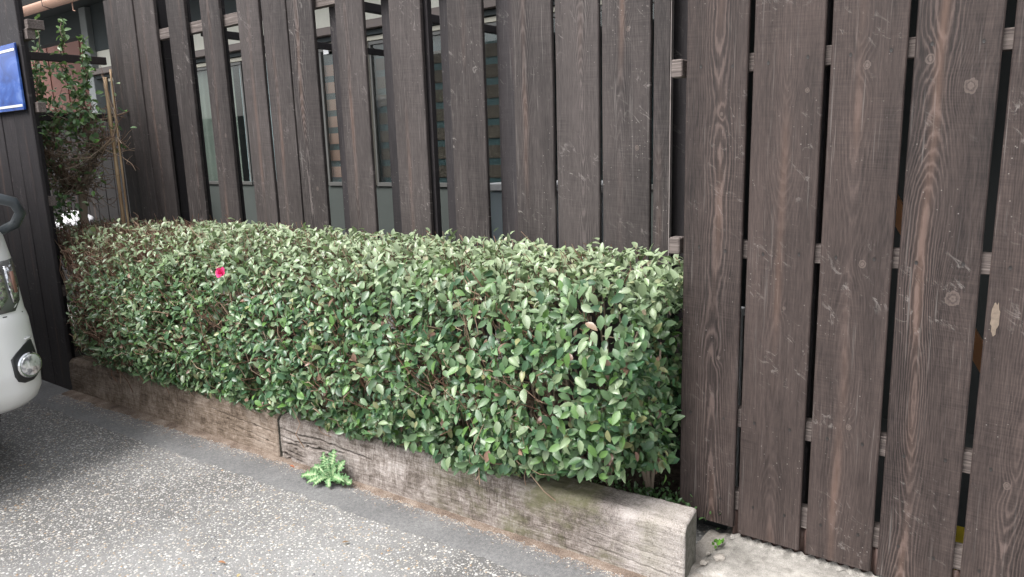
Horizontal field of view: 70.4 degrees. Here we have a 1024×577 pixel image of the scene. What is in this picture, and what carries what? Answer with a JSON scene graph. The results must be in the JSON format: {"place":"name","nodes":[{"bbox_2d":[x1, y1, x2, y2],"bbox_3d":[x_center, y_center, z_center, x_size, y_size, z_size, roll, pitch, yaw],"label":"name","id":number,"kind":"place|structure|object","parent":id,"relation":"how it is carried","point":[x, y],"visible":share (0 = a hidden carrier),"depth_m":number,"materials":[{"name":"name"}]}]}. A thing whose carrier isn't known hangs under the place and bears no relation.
{"place":"outdoors","nodes":[
{"label":"outdoors","id":0,"kind":"place"},
{"bbox_2d":[57,232,83,299],"bbox_3d":[-3.972,-0.204,6.704,0.600,0.605,0.330,6,14,36],"label":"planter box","id":1,"kind":"object","parent":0,"point":[65,271],"visible":0.06,"depth_m":6.54,"materials":[{"name":"brown wood"}]},
{"bbox_2d":[31,40,117,112],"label":"neighbour building","id":2,"kind":"structure","parent":0,"point":[71,48],"depth_m":14.73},
{"bbox_2d":[55,210,94,229],"bbox_3d":[-3.984,-0.599,6.637,0.341,0.234,0.313,6,14,36],"label":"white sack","id":3,"kind":"object","parent":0,"point":[77,219],"visible":0.15,"depth_m":6.52,"materials":[{"name":"white plastic"}]},
{"bbox_2d":[22,0,653,349],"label":"house","id":4,"kind":"structure","parent":0,"point":[85,18],"depth_m":5.91,"materials":[{"name":"beige paint"}]},
{"bbox_2d":[109,82,116,112],"bbox_3d":[-3.757,-1.628,7.504,1.300,1.076,0.030,6,14,36],"label":"window","id":5,"kind":"structure","parent":4,"relation":"in","point":[109,82],"depth_m":7.79,"materials":[{"name":"grey glass"}]},
{"bbox_2d":[197,61,253,184],"bbox_3d":[-2.791,-1.520,6.808,1.050,1.076,0.030,6,14,36],"label":"window","id":6,"kind":"structure","parent":4,"relation":"in","point":[250,182],"depth_m":6.52,"materials":[{"name":"grey glass"}]},
{"bbox_2d":[242,52,328,185],"bbox_3d":[-1.942,-1.425,6.197,1.010,1.076,0.030,6,14,36],"label":"window","id":7,"kind":"structure","parent":4,"relation":"in","point":[318,52],"depth_m":5.92,"materials":[{"name":"glass"}]},
{"bbox_2d":[318,49,376,185],"bbox_3d":[-1.298,-1.353,5.733,0.545,1.076,0.030,6,14,36],"label":"window","id":8,"kind":"structure","parent":4,"relation":"in","point":[321,62],"depth_m":5.88,"materials":[{"name":"grey glass"}]},
{"bbox_2d":[368,31,446,186],"bbox_3d":[-0.690,-1.284,5.295,0.910,1.076,0.030,6,14,36],"label":"window","id":9,"kind":"structure","parent":4,"relation":"in","point":[370,44],"depth_m":5.54,"materials":[{"name":"grey glass"}]},
{"bbox_2d":[485,0,653,189],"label":"window","id":10,"kind":"structure","parent":4,"relation":"in","point":[493,23],"depth_m":4.48,"materials":[{"name":"grey glass"}]},
{"bbox_2d":[0,291,725,576],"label":"driveway","id":11,"kind":"structure","parent":0,"point":[178,538],"depth_m":2.61,"materials":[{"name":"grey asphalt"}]},
{"bbox_2d":[0,194,41,421],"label":"parked van","id":12,"kind":"object","parent":11,"relation":"on","point":[20,370],"visible":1,"depth_m":2.92,"materials":[{"name":"white paint"}]},
{"bbox_2d":[0,0,74,389],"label":"panel fence","id":13,"kind":"object","parent":11,"relation":"on","point":[33,247],"visible":0.7,"depth_m":4.06,"materials":[{"name":"brown wood"}]},
{"bbox_2d":[0,43,25,112],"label":"blue sign","id":14,"kind":"object","parent":13,"relation":"attached to","point":[12,97],"visible":1,"depth_m":3.84,"materials":[{"name":"metal"}]},
{"bbox_2d":[45,113,131,230],"bbox_3d":[-4.474,-0.861,7.357,2.850,1.670,0.062,6,14,36],"label":"screen fence","id":15,"kind":"object","parent":11,"relation":"on","point":[107,211],"visible":0.08,"depth_m":6.81,"materials":[{"name":"brown wood"}]},
{"bbox_2d":[69,355,286,456],"bbox_3d":[-1.715,0.560,3.659,1.801,0.230,0.131,6,13,33],"label":"timber sleeper","id":16,"kind":"object","parent":11,"relation":"on","point":[227,420],"visible":0.84,"depth_m":3.50,"materials":[{"name":"brown wood"}]},
{"bbox_2d":[31,379,622,576],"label":"kerb strip","id":17,"kind":"object","parent":11,"relation":"on","point":[511,556],"visible":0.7,"depth_m":2.79,"materials":[{"name":"concrete"}]},
{"bbox_2d":[301,449,351,486],"bbox_3d":[-0.742,0.708,2.864,0.244,0.135,0.108,6,14,36],"label":"thistle weed","id":18,"kind":"object","parent":17,"relation":"on","point":[328,469],"visible":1,"depth_m":2.88,"materials":[{"name":"green plant"}]},
{"bbox_2d":[47,394,623,576],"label":"litter","id":19,"kind":"object","parent":17,"relation":"on","point":[590,565],"visible":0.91,"depth_m":2.76,"materials":[{"name":"plant"}]},
{"bbox_2d":[62,390,646,576],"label":"dirt","id":20,"kind":"structure","parent":17,"relation":"on","point":[135,414],"depth_m":2.79,"materials":[{"name":"grey soil"}]},
{"bbox_2d":[29,0,687,462],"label":"board fence","id":21,"kind":"object","parent":11,"relation":"on","point":[153,58],"visible":0.57,"depth_m":3.11,"materials":[{"name":"brown wood"}]},
{"bbox_2d":[279,412,696,576],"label":"timber sleeper","id":22,"kind":"object","parent":11,"relation":"on","point":[647,536],"visible":0.83,"depth_m":2.40,"materials":[{"name":"wood"}]},
{"bbox_2d":[687,529,728,576],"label":"gravel","id":23,"kind":"structure","parent":11,"relation":"on","point":[703,544],"depth_m":2.31,"materials":[{"name":"grey gravel"}]},
{"bbox_2d":[695,526,858,576],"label":"concrete footing","id":24,"kind":"object","parent":11,"relation":"on","point":[744,558],"visible":0.6,"depth_m":2.17,"materials":[{"name":"grey concrete"}]},
{"bbox_2d":[700,559,706,564],"bbox_3d":[0.578,0.826,2.193,0.024,0.014,0.021,2,12,16],"label":"mortar lump","id":25,"kind":"object","parent":24,"relation":"on","point":[703,562],"visible":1,"depth_m":2.19,"materials":[{"name":"grey concrete"}]},
{"bbox_2d":[712,538,723,548],"bbox_3d":[0.653,0.794,2.282,0.041,0.029,0.053,6,14,36],"label":"seedling","id":26,"kind":"object","parent":24,"relation":"on","point":[719,541],"visible":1,"depth_m":2.27,"materials":[{"name":"green plant"}]},
{"bbox_2d":[713,553,724,561],"bbox_3d":[0.632,0.819,2.210,0.036,0.024,0.035,6,14,36],"label":"mortar lump","id":27,"kind":"object","parent":24,"relation":"on","point":[718,557],"visible":1,"depth_m":2.20,"materials":[{"name":"grey concrete"}]},
{"bbox_2d":[730,533,881,576],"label":"mortar fillet","id":28,"kind":"object","parent":24,"relation":"on","point":[826,564],"visible":0.98,"depth_m":2.19,"materials":[{"name":"concrete"}]},
{"bbox_2d":[732,510,959,576],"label":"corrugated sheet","id":29,"kind":"object","parent":24,"relation":"on","point":[955,573],"visible":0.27,"depth_m":2.21,"materials":[{"name":"grey metal"}]},
{"bbox_2d":[680,0,1023,576],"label":"board fence","id":30,"kind":"object","parent":24,"relation":"on","point":[820,253],"visible":0.99,"depth_m":1.97,"materials":[{"name":"brown wood"}]},
{"bbox_2d":[72,314,679,502],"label":"soil","id":31,"kind":"structure","parent":0,"point":[674,474],"depth_m":2.64,"materials":[{"name":"brown soil"}]},
{"bbox_2d":[30,14,136,269],"bbox_3d":[-2.746,-0.626,4.551,1.254,2.077,0.704,6,14,36],"label":"camellia shrub","id":32,"kind":"object","parent":31,"relation":"on","point":[71,183],"visible":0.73,"depth_m":4.37,"materials":[{"name":"green plant"}]},
{"bbox_2d":[103,77,125,223],"bbox_3d":[-2.350,-0.417,4.393,0.028,1.660,0.025,6,14,36],"label":"bamboo stake","id":33,"kind":"object","parent":31,"relation":"on","point":[117,173],"visible":0.46,"depth_m":4.31,"materials":[{"name":"brown wood"}]},
{"bbox_2d":[109,69,129,225],"bbox_3d":[-2.306,-0.432,4.356,0.034,1.700,0.014,-10,14,-38],"label":"bamboo stake","id":34,"kind":"object","parent":31,"relation":"on","point":[120,156],"visible":0.48,"depth_m":4.29,"materials":[{"name":"brown wood"}]},
{"bbox_2d":[54,212,684,500],"bbox_3d":[-1.262,0.131,3.507,4.378,0.938,0.926,6,14,36],"label":"hedge","id":35,"kind":"object","parent":31,"relation":"on","point":[130,290],"visible":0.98,"depth_m":2.61,"materials":[{"name":"green plant"}]},
{"bbox_2d":[583,471,720,528],"bbox_3d":[0.451,0.689,2.426,0.545,0.074,0.360,16,21,57],"label":"ground cover","id":36,"kind":"object","parent":31,"relation":"on","point":[656,495],"visible":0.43,"depth_m":2.47,"materials":[{"name":"green plant"}]},
{"bbox_2d":[490,180,603,389],"bbox_3d":[0.232,-0.001,3.535,0.640,1.025,0.282,6,14,36],"label":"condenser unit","id":37,"kind":"object","parent":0,"point":[496,203],"visible":0.13,"depth_m":3.51,"materials":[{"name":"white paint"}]},
{"bbox_2d":[703,0,1016,548],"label":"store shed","id":38,"kind":"structure","parent":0,"point":[995,172],"depth_m":2.91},
{"bbox_2d":[735,306,744,486],"bbox_3d":[0.752,0.385,2.436,0.038,0.660,0.038,6,14,36],"label":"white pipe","id":39,"kind":"object","parent":38,"relation":"on","point":[740,371],"visible":0.23,"depth_m":2.41,"materials":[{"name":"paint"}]},
{"bbox_2d":[895,195,982,371],"bbox_3d":[1.200,-0.115,2.138,0.708,1.152,0.030,6,14,36],"label":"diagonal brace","id":40,"kind":"object","parent":38,"relation":"attached to","point":[978,347],"depth_m":2.09,"materials":[{"name":"brown wood"}]},
{"bbox_2d":[955,526,964,569],"bbox_3d":[1.315,0.765,2.125,0.110,0.078,0.160,6,14,36],"label":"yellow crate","id":41,"kind":"object","parent":38,"relation":"on","point":[959,534],"visible":0.06,"depth_m":2.13,"materials":[{"name":"plastic"}]}
]}

